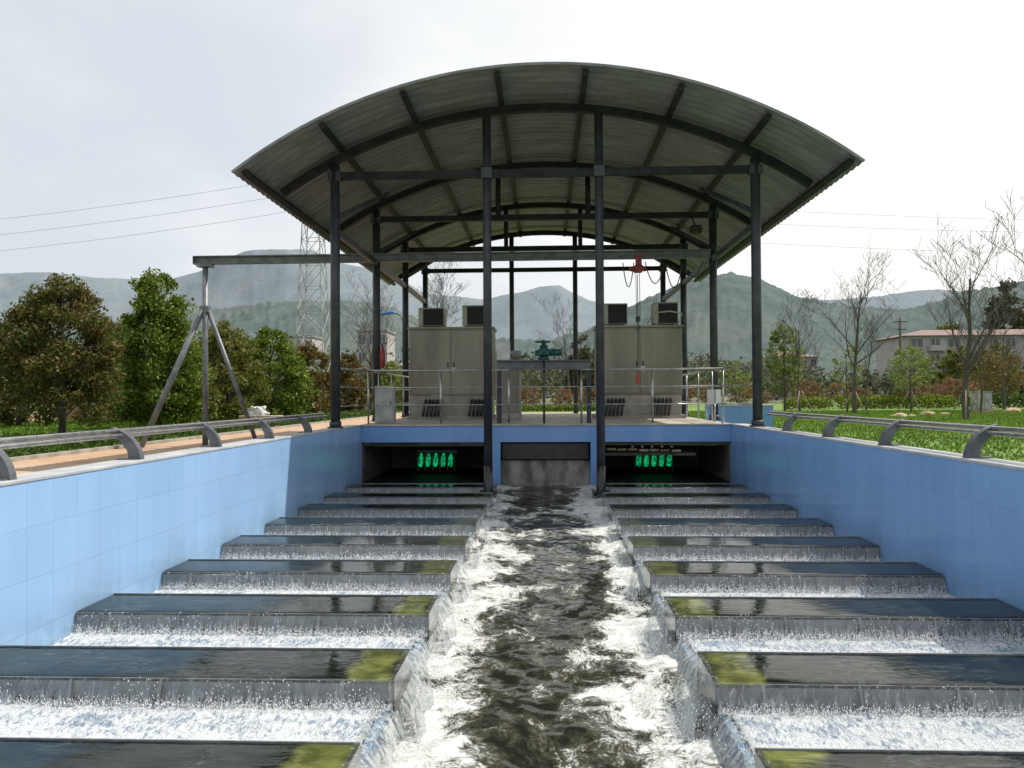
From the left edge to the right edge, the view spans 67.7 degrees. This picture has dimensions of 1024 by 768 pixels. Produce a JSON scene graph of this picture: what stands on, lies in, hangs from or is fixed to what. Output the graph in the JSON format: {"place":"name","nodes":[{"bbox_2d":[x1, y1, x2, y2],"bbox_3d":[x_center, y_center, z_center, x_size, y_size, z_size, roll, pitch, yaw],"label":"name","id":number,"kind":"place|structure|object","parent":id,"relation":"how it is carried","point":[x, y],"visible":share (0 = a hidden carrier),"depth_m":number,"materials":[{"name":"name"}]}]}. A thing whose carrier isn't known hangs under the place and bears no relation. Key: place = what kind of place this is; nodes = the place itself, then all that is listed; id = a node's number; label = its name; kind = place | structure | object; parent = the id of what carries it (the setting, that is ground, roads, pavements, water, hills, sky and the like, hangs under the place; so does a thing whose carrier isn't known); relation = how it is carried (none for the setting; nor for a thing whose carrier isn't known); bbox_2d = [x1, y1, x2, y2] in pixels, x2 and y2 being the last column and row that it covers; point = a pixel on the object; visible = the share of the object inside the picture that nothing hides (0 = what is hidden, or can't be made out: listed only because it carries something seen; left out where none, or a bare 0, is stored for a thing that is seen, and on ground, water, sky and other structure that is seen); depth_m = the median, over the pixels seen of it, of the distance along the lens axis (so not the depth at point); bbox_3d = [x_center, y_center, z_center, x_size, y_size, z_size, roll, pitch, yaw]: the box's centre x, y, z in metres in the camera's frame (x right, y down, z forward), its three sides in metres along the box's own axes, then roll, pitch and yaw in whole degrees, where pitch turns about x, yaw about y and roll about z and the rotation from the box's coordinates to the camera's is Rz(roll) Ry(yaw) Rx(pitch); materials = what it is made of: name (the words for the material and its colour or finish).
{"place":"outdoors","nodes":[
{"label":"outdoors","id":0,"kind":"place"},
{"bbox_2d":[0,409,409,456],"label":"grass","id":1,"kind":"structure","parent":0,"point":[26,428],"depth_m":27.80,"materials":[{"name":"green plant"}]},
{"bbox_2d":[12,412,409,474],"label":"path","id":2,"kind":"structure","parent":0,"point":[36,465],"depth_m":15.79,"materials":[{"name":"concrete"}]},
{"bbox_2d":[139,249,710,447],"bbox_3d":[-1.939,-0.769,17.546,12.808,4.409,1.108,0,-1,0],"label":"gantry","id":3,"kind":"object","parent":2,"relation":"on","point":[204,263],"visible":0.8,"depth_m":17.40,"materials":[{"name":"metal"}]},
{"bbox_2d":[622,254,702,383],"bbox_3d":[3.410,-1.456,17.136,1.820,2.905,0.260,0,-1,2],"label":"chain hoist","id":4,"kind":"object","parent":3,"relation":"hanging from","point":[639,267],"visible":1,"depth_m":17.15,"materials":[{"name":"red metal"}]},
{"bbox_2d":[0,558,455,745],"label":"shallow water","id":5,"kind":"structure","parent":0,"point":[157,725],"depth_m":4.48,"materials":[{"name":"white liquid"}]},
{"bbox_2d":[0,249,960,340],"bbox_3d":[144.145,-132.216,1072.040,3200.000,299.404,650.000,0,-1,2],"label":"hills","id":6,"kind":"structure","parent":0,"point":[229,286],"depth_m":1060.23,"materials":[{"name":"grey"}]},
{"bbox_2d":[0,0,1023,306],"label":"sky","id":7,"kind":"structure","parent":0,"point":[108,103],"materials":[{"name":"white"}]},
{"bbox_2d":[1,397,1023,461],"bbox_3d":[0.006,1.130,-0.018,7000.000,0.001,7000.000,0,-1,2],"label":"ground","id":8,"kind":"structure","parent":0,"point":[778,405],"depth_m":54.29,"materials":[{"name":"green plant"}]},
{"bbox_2d":[0,318,82,426],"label":"tree","id":9,"kind":"object","parent":8,"relation":"on","point":[19,420],"visible":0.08,"depth_m":29.78,"materials":[{"name":"green plant"}]},
{"bbox_2d":[0,272,128,432],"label":"tree","id":10,"kind":"object","parent":8,"relation":"on","point":[82,369],"visible":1,"depth_m":22.01,"materials":[{"name":"green plant"}]},
{"bbox_2d":[98,267,213,426],"bbox_3d":[-12.889,-1.300,27.784,3.890,5.960,3.639,0,-1,2],"label":"tree","id":11,"kind":"object","parent":8,"relation":"on","point":[164,319],"visible":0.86,"depth_m":27.11,"materials":[{"name":"green plant"}]},
{"bbox_2d":[135,324,225,423],"bbox_3d":[-13.824,-0.483,31.563,3.543,4.488,3.446,-1,-1,42],"label":"tree","id":12,"kind":"object","parent":8,"relation":"on","point":[212,408],"visible":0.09,"depth_m":31.86,"materials":[{"name":"green plant"}]},
{"bbox_2d":[0,417,405,644],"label":"tank wall","id":13,"kind":"structure","parent":8,"relation":"on","point":[74,540],"depth_m":7.04,"materials":[{"name":"blue tile"}]},
{"bbox_2d":[0,413,326,480],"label":"guard rail","id":14,"kind":"object","parent":13,"relation":"on","point":[127,440],"visible":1,"depth_m":7.18,"materials":[{"name":"silver metal"}]},
{"bbox_2d":[72,593,456,654],"bbox_3d":[-1.960,1.977,6.250,3.018,0.352,0.636,0,-1,2],"label":"overflow trough","id":15,"kind":"object","parent":13,"relation":"attached to","point":[339,613],"visible":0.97,"depth_m":6.08,"materials":[{"name":"grey liquid"}]},
{"bbox_2d":[160,559,470,601],"bbox_3d":[-1.902,1.998,7.634,3.018,0.352,0.636,0,-1,2],"label":"overflow trough","id":16,"kind":"object","parent":13,"relation":"attached to","point":[210,573],"visible":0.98,"depth_m":7.45,"materials":[{"name":"grey concrete"}]},
{"bbox_2d":[220,535,481,568],"bbox_3d":[-1.844,2.019,9.017,3.018,0.352,0.636,0,-1,2],"label":"overflow trough","id":17,"kind":"object","parent":13,"relation":"attached to","point":[333,546],"visible":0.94,"depth_m":8.83,"materials":[{"name":"grey concrete"}]},
{"bbox_2d":[264,517,489,541],"bbox_3d":[-1.786,2.040,10.401,3.018,0.352,0.636,0,-1,2],"label":"overflow trough","id":18,"kind":"object","parent":13,"relation":"attached to","point":[381,525],"visible":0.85,"depth_m":10.22,"materials":[{"name":"grey concrete"}]},
{"bbox_2d":[298,503,494,520],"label":"overflow trough","id":19,"kind":"object","parent":13,"relation":"attached to","point":[411,509],"visible":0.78,"depth_m":11.61,"materials":[{"name":"grey concrete"}]},
{"bbox_2d":[325,492,499,506],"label":"overflow trough","id":20,"kind":"object","parent":13,"relation":"attached to","point":[423,497],"visible":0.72,"depth_m":12.99,"materials":[{"name":"grey concrete"}]},
{"bbox_2d":[346,483,503,493],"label":"overflow trough","id":21,"kind":"object","parent":13,"relation":"attached to","point":[412,487],"visible":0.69,"depth_m":14.38,"materials":[{"name":"grey concrete"}]},
{"bbox_2d":[9,411,409,461],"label":"kerb","id":22,"kind":"structure","parent":8,"relation":"on","point":[44,455],"depth_m":16.81,"materials":[{"name":"concrete"}]},
{"bbox_2d":[200,319,272,420],"bbox_3d":[-13.322,-0.592,36.066,3.953,4.960,3.895,-1,-1,40],"label":"tree","id":23,"kind":"object","parent":8,"relation":"on","point":[248,385],"visible":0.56,"depth_m":35.63,"materials":[{"name":"green plant"}]},
{"bbox_2d":[229,325,320,417],"bbox_3d":[-12.527,-0.586,40.024,4.669,4.989,4.639,0,-1,-25],"label":"tree","id":24,"kind":"object","parent":8,"relation":"on","point":[293,366],"visible":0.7,"depth_m":39.34,"materials":[{"name":"green plant"}]},
{"bbox_2d":[281,339,330,414],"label":"tree","id":25,"kind":"object","parent":8,"relation":"on","point":[320,380],"visible":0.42,"depth_m":44.49,"materials":[{"name":"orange plant"}]},
{"bbox_2d":[295,223,330,386],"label":"pylon","id":26,"kind":"object","parent":8,"relation":"on","point":[306,289],"visible":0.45,"depth_m":75.77,"materials":[{"name":"grey metal"}]},
{"bbox_2d":[320,353,372,412],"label":"tree","id":27,"kind":"object","parent":8,"relation":"on","point":[349,378],"visible":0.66,"depth_m":49.24,"materials":[{"name":"orange plant"}]},
{"bbox_2d":[340,269,401,409],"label":"bare tree","id":28,"kind":"object","parent":8,"relation":"on","point":[371,359],"visible":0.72,"depth_m":50.79,"materials":[{"name":"brown plant"}]},
{"bbox_2d":[356,330,395,380],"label":"apartment block","id":29,"kind":"structure","parent":8,"relation":"on","point":[387,348],"depth_m":151.47,"materials":[{"name":"concrete"}]},
{"bbox_2d":[366,360,401,410],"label":"tree","id":30,"kind":"object","parent":8,"relation":"on","point":[385,380],"visible":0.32,"depth_m":57.85,"materials":[{"name":"green plant"}]},
{"bbox_2d":[409,262,469,395],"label":"bare tree","id":31,"kind":"object","parent":8,"relation":"on","point":[442,282],"visible":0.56,"depth_m":45.08,"materials":[{"name":"brown plant"}]},
{"bbox_2d":[73,337,1023,403],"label":"wood","id":32,"kind":"object","parent":8,"relation":"on","point":[535,377],"visible":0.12,"depth_m":103.70,"materials":[{"name":"green plant"}]},
{"bbox_2d":[522,403,595,411],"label":"hedge","id":33,"kind":"object","parent":8,"relation":"on","point":[527,408],"visible":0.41,"depth_m":54.37,"materials":[{"name":"green plant"}]},
{"bbox_2d":[530,289,588,403],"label":"bare tree","id":34,"kind":"object","parent":8,"relation":"on","point":[565,354],"visible":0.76,"depth_m":70.32,"materials":[{"name":"brown plant"}]},
{"bbox_2d":[560,334,593,403],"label":"conifer","id":35,"kind":"object","parent":8,"relation":"on","point":[585,354],"visible":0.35,"depth_m":91.32,"materials":[{"name":"green plant"}]},
{"bbox_2d":[718,358,751,402],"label":"tree","id":36,"kind":"object","parent":8,"relation":"on","point":[736,371],"visible":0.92,"depth_m":57.20,"materials":[{"name":"green plant"}]},
{"bbox_2d":[705,403,773,427],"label":"channel wall","id":37,"kind":"structure","parent":8,"relation":"on","point":[738,414],"depth_m":18.77,"materials":[{"name":"blue paint"}]},
{"bbox_2d":[765,321,805,410],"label":"tree","id":38,"kind":"object","parent":8,"relation":"on","point":[785,370],"visible":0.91,"depth_m":49.69,"materials":[{"name":"green plant"}]},
{"bbox_2d":[762,352,821,399],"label":"apartment block","id":39,"kind":"structure","parent":8,"relation":"on","point":[808,358],"depth_m":147.82,"materials":[{"name":"grey paint"}]},
{"bbox_2d":[774,288,834,411],"bbox_3d":[14.951,-1.731,39.276,3.030,6.888,2.347,-1,-1,42],"label":"bare tree","id":40,"kind":"object","parent":8,"relation":"on","point":[797,349],"visible":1,"depth_m":39.44,"materials":[{"name":"brown plant"}]},
{"bbox_2d":[786,379,823,398],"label":"red shrub","id":41,"kind":"object","parent":8,"relation":"on","point":[806,390],"visible":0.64,"depth_m":71.55,"materials":[{"name":"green plant"}]},
{"bbox_2d":[782,395,833,409],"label":"hedge","id":42,"kind":"object","parent":8,"relation":"on","point":[819,402],"visible":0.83,"depth_m":56.72,"materials":[{"name":"green plant"}]},
{"bbox_2d":[828,340,866,411],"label":"tree","id":43,"kind":"object","parent":8,"relation":"on","point":[845,383],"visible":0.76,"depth_m":46.17,"materials":[{"name":"green plant"}]},
{"bbox_2d":[798,237,905,413],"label":"bare tree","id":44,"kind":"object","parent":8,"relation":"on","point":[854,401],"visible":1,"depth_m":43.03,"materials":[{"name":"brown plant"}]},
{"bbox_2d":[691,417,1023,610],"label":"tank wall","id":45,"kind":"structure","parent":8,"relation":"on","point":[956,520],"depth_m":7.89,"materials":[{"name":"blue tile"}]},
{"bbox_2d":[593,483,747,491],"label":"overflow trough","id":46,"kind":"object","parent":45,"relation":"attached to","point":[674,487],"visible":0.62,"depth_m":14.17,"materials":[{"name":"grey concrete"}]},
{"bbox_2d":[595,492,769,506],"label":"overflow trough","id":47,"kind":"object","parent":45,"relation":"attached to","point":[694,497],"visible":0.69,"depth_m":12.80,"materials":[{"name":"grey concrete"}]},
{"bbox_2d":[600,503,796,521],"bbox_3d":[2.776,2.035,11.598,2.927,0.352,0.633,0,-1,2],"label":"overflow trough","id":48,"kind":"object","parent":45,"relation":"attached to","point":[719,510],"visible":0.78,"depth_m":11.41,"materials":[{"name":"grey concrete"}]},
{"bbox_2d":[607,517,832,541],"bbox_3d":[2.718,2.014,10.214,2.927,0.352,0.633,0,-1,2],"label":"overflow trough","id":49,"kind":"object","parent":45,"relation":"attached to","point":[762,526],"visible":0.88,"depth_m":10.02,"materials":[{"name":"grey concrete"}]},
{"bbox_2d":[615,536,879,567],"bbox_3d":[2.660,1.993,8.831,2.927,0.352,0.633,0,-1,2],"label":"overflow trough","id":50,"kind":"object","parent":45,"relation":"attached to","point":[770,547],"visible":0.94,"depth_m":8.64,"materials":[{"name":"grey concrete"}]},
{"bbox_2d":[628,561,946,603],"bbox_3d":[2.602,1.972,7.447,2.927,0.352,0.633,0,-1,2],"label":"overflow trough","id":51,"kind":"object","parent":45,"relation":"attached to","point":[822,576],"visible":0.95,"depth_m":7.26,"materials":[{"name":"grey concrete"}]},
{"bbox_2d":[766,411,1023,457],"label":"guard rail","id":52,"kind":"object","parent":45,"relation":"on","point":[979,438],"visible":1,"depth_m":8.33,"materials":[{"name":"silver metal"}]},
{"bbox_2d":[851,311,881,409],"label":"bare tree","id":53,"kind":"object","parent":8,"relation":"on","point":[869,361],"visible":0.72,"depth_m":51.12,"materials":[{"name":"brown plant"}]},
{"bbox_2d":[833,393,959,408],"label":"hedge","id":54,"kind":"object","parent":8,"relation":"on","point":[886,400],"visible":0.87,"depth_m":57.48,"materials":[{"name":"green plant"}]},
{"bbox_2d":[884,343,936,411],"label":"tree","id":55,"kind":"object","parent":8,"relation":"on","point":[916,353],"visible":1,"depth_m":45.04,"materials":[{"name":"green plant"}]},
{"bbox_2d":[886,343,935,395],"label":"tree","id":56,"kind":"object","parent":8,"relation":"on","point":[899,390],"visible":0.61,"depth_m":58.58,"materials":[{"name":"green plant"}]},
{"bbox_2d":[874,329,1023,400],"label":"apartment block","id":57,"kind":"structure","parent":8,"relation":"on","point":[937,343],"depth_m":115.59,"materials":[{"name":"white paint"}]},
{"bbox_2d":[933,345,980,401],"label":"tree","id":58,"kind":"object","parent":8,"relation":"on","point":[948,361],"visible":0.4,"depth_m":81.46,"materials":[{"name":"green plant"}]},
{"bbox_2d":[937,375,976,399],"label":"red shrub","id":59,"kind":"object","parent":8,"relation":"on","point":[952,387],"visible":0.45,"depth_m":66.27,"materials":[{"name":"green plant"}]},
{"bbox_2d":[908,212,1023,419],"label":"bare tree","id":60,"kind":"object","parent":8,"relation":"on","point":[968,363],"visible":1,"depth_m":32.46,"materials":[{"name":"brown plant"}]},
{"bbox_2d":[941,281,1016,412],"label":"bare tree","id":61,"kind":"object","parent":8,"relation":"on","point":[981,398],"visible":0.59,"depth_m":42.69,"materials":[{"name":"brown plant"}]},
{"bbox_2d":[969,391,995,412],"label":"distribution box","id":62,"kind":"object","parent":8,"relation":"on","point":[986,407],"visible":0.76,"depth_m":43.58,"materials":[{"name":"grey paint"}]},
{"bbox_2d":[955,340,1017,390],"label":"tree","id":63,"kind":"object","parent":8,"relation":"on","point":[994,374],"visible":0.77,"depth_m":46.42,"materials":[{"name":"green plant"}]},
{"bbox_2d":[957,392,1023,407],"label":"hedge","id":64,"kind":"object","parent":8,"relation":"on","point":[1018,398],"visible":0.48,"depth_m":58.13,"materials":[{"name":"green plant"}]},
{"bbox_2d":[965,293,1023,409],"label":"bare tree","id":65,"kind":"object","parent":8,"relation":"on","point":[1003,386],"visible":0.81,"depth_m":50.46,"materials":[{"name":"plant"}]},
{"bbox_2d":[971,342,1021,398],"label":"tree","id":66,"kind":"object","parent":8,"relation":"on","point":[997,349],"visible":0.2,"depth_m":84.61,"materials":[{"name":"green plant"}]},
{"bbox_2d":[977,341,1023,403],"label":"tree","id":67,"kind":"object","parent":8,"relation":"on","point":[1012,383],"visible":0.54,"depth_m":55.47,"materials":[{"name":"green plant"}]},
{"bbox_2d":[977,189,1023,300],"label":"bare tree","id":68,"kind":"object","parent":8,"relation":"on","point":[1014,217],"visible":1,"depth_m":20.73,"materials":[{"name":"brown plant"}]},
{"bbox_2d":[980,277,1023,329],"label":"tree","id":69,"kind":"object","parent":8,"relation":"on","point":[1019,322],"visible":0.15,"depth_m":132.49,"materials":[{"name":"green plant"}]},
{"bbox_2d":[2,271,1023,397],"bbox_3d":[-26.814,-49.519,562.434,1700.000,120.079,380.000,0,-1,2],"label":"hills","id":70,"kind":"structure","parent":0,"point":[734,307],"depth_m":522.61,"materials":[{"name":"green plant"}]},
{"bbox_2d":[372,484,735,767],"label":"channel water","id":71,"kind":"structure","parent":0,"point":[556,682],"depth_m":5.74,"materials":[{"name":"white liquid"}]},
{"bbox_2d":[0,737,373,767],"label":"overflow trough","id":72,"kind":"object","parent":71,"relation":"in","point":[31,752],"visible":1,"depth_m":3.65,"materials":[{"name":"concrete"}]},
{"bbox_2d":[0,645,433,743],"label":"overflow trough","id":73,"kind":"object","parent":71,"relation":"in","point":[194,675],"visible":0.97,"depth_m":4.69,"materials":[{"name":"grey concrete"}]},
{"bbox_2d":[356,521,482,767],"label":"water spill","id":74,"kind":"object","parent":71,"relation":"on","point":[389,756],"visible":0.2,"depth_m":4.82,"materials":[{"name":"grey liquid"}]},
{"bbox_2d":[0,486,1023,767],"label":"water droplets","id":75,"kind":"object","parent":71,"relation":"on","point":[916,590],"visible":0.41,"depth_m":5.57,"materials":[{"name":"white liquid"}]},
{"bbox_2d":[608,507,754,767],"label":"water spill","id":76,"kind":"object","parent":71,"relation":"on","point":[707,710],"visible":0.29,"depth_m":4.93,"materials":[{"name":"grey liquid"}]},
{"bbox_2d":[672,651,1023,741],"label":"overflow trough","id":77,"kind":"object","parent":71,"relation":"in","point":[789,682],"visible":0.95,"depth_m":4.54,"materials":[{"name":"grey concrete"}]},
{"bbox_2d":[742,747,1023,767],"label":"overflow trough","id":78,"kind":"object","parent":71,"relation":"in","point":[768,757],"visible":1,"depth_m":3.57,"materials":[{"name":"concrete"}]},
{"bbox_2d":[360,649,754,757],"bbox_3d":[0.472,2.691,10.900,7.480,0.150,29.900,0,-1,2],"label":"channel bed","id":79,"kind":"object","parent":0,"point":[746,741],"depth_m":5.41,"materials":[{"name":"grey concrete"}]},
{"bbox_2d":[360,507,487,767],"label":"channel kerb","id":80,"kind":"structure","parent":79,"relation":"on","point":[374,747],"depth_m":4.42,"materials":[{"name":"white"}]},
{"bbox_2d":[361,412,730,485],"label":"platform","id":81,"kind":"structure","parent":79,"relation":"on","point":[398,443],"depth_m":15.68,"materials":[{"name":"blue tile"}]},
{"bbox_2d":[375,386,395,423],"bbox_3d":[-2.660,0.439,16.028,0.400,0.795,0.285,0,-1,2],"label":"electrical box","id":82,"kind":"object","parent":81,"relation":"on","point":[385,414],"visible":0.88,"depth_m":15.91,"materials":[{"name":"grey paint"}]},
{"bbox_2d":[376,388,391,420],"bbox_3d":[-2.665,0.425,15.902,0.340,0.690,0.033,0,-1,2],"label":"door","id":83,"kind":"structure","parent":82,"relation":"in","point":[383,395],"depth_m":15.90,"materials":[{"name":"grey paint"}]},
{"bbox_2d":[362,468,483,482],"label":"tunnel water","id":84,"kind":"structure","parent":81,"relation":"in","point":[436,475],"depth_m":16.78,"materials":[{"name":"black liquid"}]},
{"bbox_2d":[416,449,459,470],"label":"lamp bank","id":85,"kind":"structure","parent":81,"relation":"attached to","point":[434,452],"depth_m":17.41,"materials":[{"name":"green glass"}]},
{"bbox_2d":[406,326,496,418],"bbox_3d":[-1.503,-0.267,19.616,2.220,2.305,1.260,0,-1,2],"label":"switch cabinet","id":86,"kind":"object","parent":81,"relation":"on","point":[445,347],"visible":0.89,"depth_m":19.08,"materials":[{"name":"metal"}]},
{"bbox_2d":[418,308,446,326],"bbox_3d":[-2.023,-1.669,19.467,0.650,0.500,0.524,0,-1,2],"label":"cooling unit","id":87,"kind":"object","parent":86,"relation":"on","point":[432,317],"visible":0.89,"depth_m":19.23,"materials":[{"name":"beige metal"}]},
{"bbox_2d":[462,305,482,326],"bbox_3d":[-0.918,-1.697,19.321,0.630,0.540,0.524,0,-1,2],"label":"cooling unit","id":88,"kind":"object","parent":86,"relation":"on","point":[472,315],"visible":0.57,"depth_m":19.08,"materials":[{"name":"beige metal"}]},
{"bbox_2d":[496,351,521,419],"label":"control pillar","id":89,"kind":"structure","parent":81,"relation":"on","point":[515,398],"depth_m":18.20,"materials":[{"name":"metal"}]},
{"bbox_2d":[502,354,518,412],"bbox_3d":[-0.089,-0.018,18.211,0.500,1.400,0.018,0,-1,2],"label":"door","id":90,"kind":"structure","parent":89,"relation":"in","point":[514,374],"depth_m":18.20,"materials":[{"name":"metal"}]},
{"bbox_2d":[497,340,590,458],"bbox_3d":[0.665,0.311,15.850,1.950,2.460,0.413,0,-1,2],"label":"gate hoist","id":91,"kind":"object","parent":81,"relation":"on","point":[543,450],"visible":0.99,"depth_m":15.80,"materials":[{"name":"paint"}]},
{"bbox_2d":[340,364,752,424],"bbox_3d":[0.735,0.279,17.541,7.644,1.127,6.923,0,-1,2],"label":"railing","id":92,"kind":"object","parent":81,"relation":"on","point":[697,386],"visible":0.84,"depth_m":15.62,"materials":[{"name":"silver metal"}]},
{"bbox_2d":[231,62,864,498],"bbox_3d":[0.794,-1.328,19.166,10.499,7.840,13.120,0,-1,2],"label":"canopy","id":93,"kind":"object","parent":81,"relation":"on","point":[599,154],"visible":0.91,"depth_m":15.09,"materials":[{"name":"metal"}]},
{"bbox_2d":[592,325,685,418],"bbox_3d":[3.183,-0.294,19.421,2.220,2.305,1.260,0,-1,2],"label":"switch cabinet","id":94,"kind":"object","parent":81,"relation":"on","point":[658,346],"visible":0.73,"depth_m":18.88,"materials":[{"name":"metal"}]},
{"bbox_2d":[604,303,627,324],"bbox_3d":[2.573,-1.722,19.175,0.600,0.550,0.524,0,-1,2],"label":"cooling unit","id":95,"kind":"object","parent":94,"relation":"on","point":[615,313],"visible":0.81,"depth_m":18.93,"materials":[{"name":"beige metal"}]},
{"bbox_2d":[651,302,677,324],"bbox_3d":[3.817,-1.740,19.124,0.610,0.570,0.524,0,-1,2],"label":"cooling unit","id":96,"kind":"object","parent":94,"relation":"on","point":[667,318],"visible":0.88,"depth_m":18.88,"materials":[{"name":"beige metal"}]},
{"bbox_2d":[605,445,695,455],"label":"lamp rack boards","id":97,"kind":"object","parent":81,"relation":"attached to","point":[660,450],"visible":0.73,"depth_m":15.70,"materials":[{"name":"grey paint"}]},
{"bbox_2d":[631,450,672,470],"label":"lamp bank","id":98,"kind":"structure","parent":81,"relation":"attached to","point":[639,461],"depth_m":17.14,"materials":[{"name":"green glass"}]},
{"bbox_2d":[606,468,730,482],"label":"tunnel water","id":99,"kind":"structure","parent":81,"relation":"in","point":[659,475],"depth_m":16.54,"materials":[{"name":"black liquid"}]},
{"bbox_2d":[607,507,754,767],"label":"channel kerb","id":100,"kind":"structure","parent":79,"relation":"on","point":[748,757],"depth_m":4.36,"materials":[{"name":"concrete"}]},
{"bbox_2d":[645,596,1023,654],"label":"overflow trough","id":101,"kind":"object","parent":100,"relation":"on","point":[834,616],"visible":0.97,"depth_m":5.88,"materials":[{"name":"grey concrete"}]},
{"bbox_2d":[642,559,1023,755],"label":"shallow water","id":102,"kind":"structure","parent":0,"point":[857,737],"depth_m":4.33,"materials":[{"name":"white liquid"}]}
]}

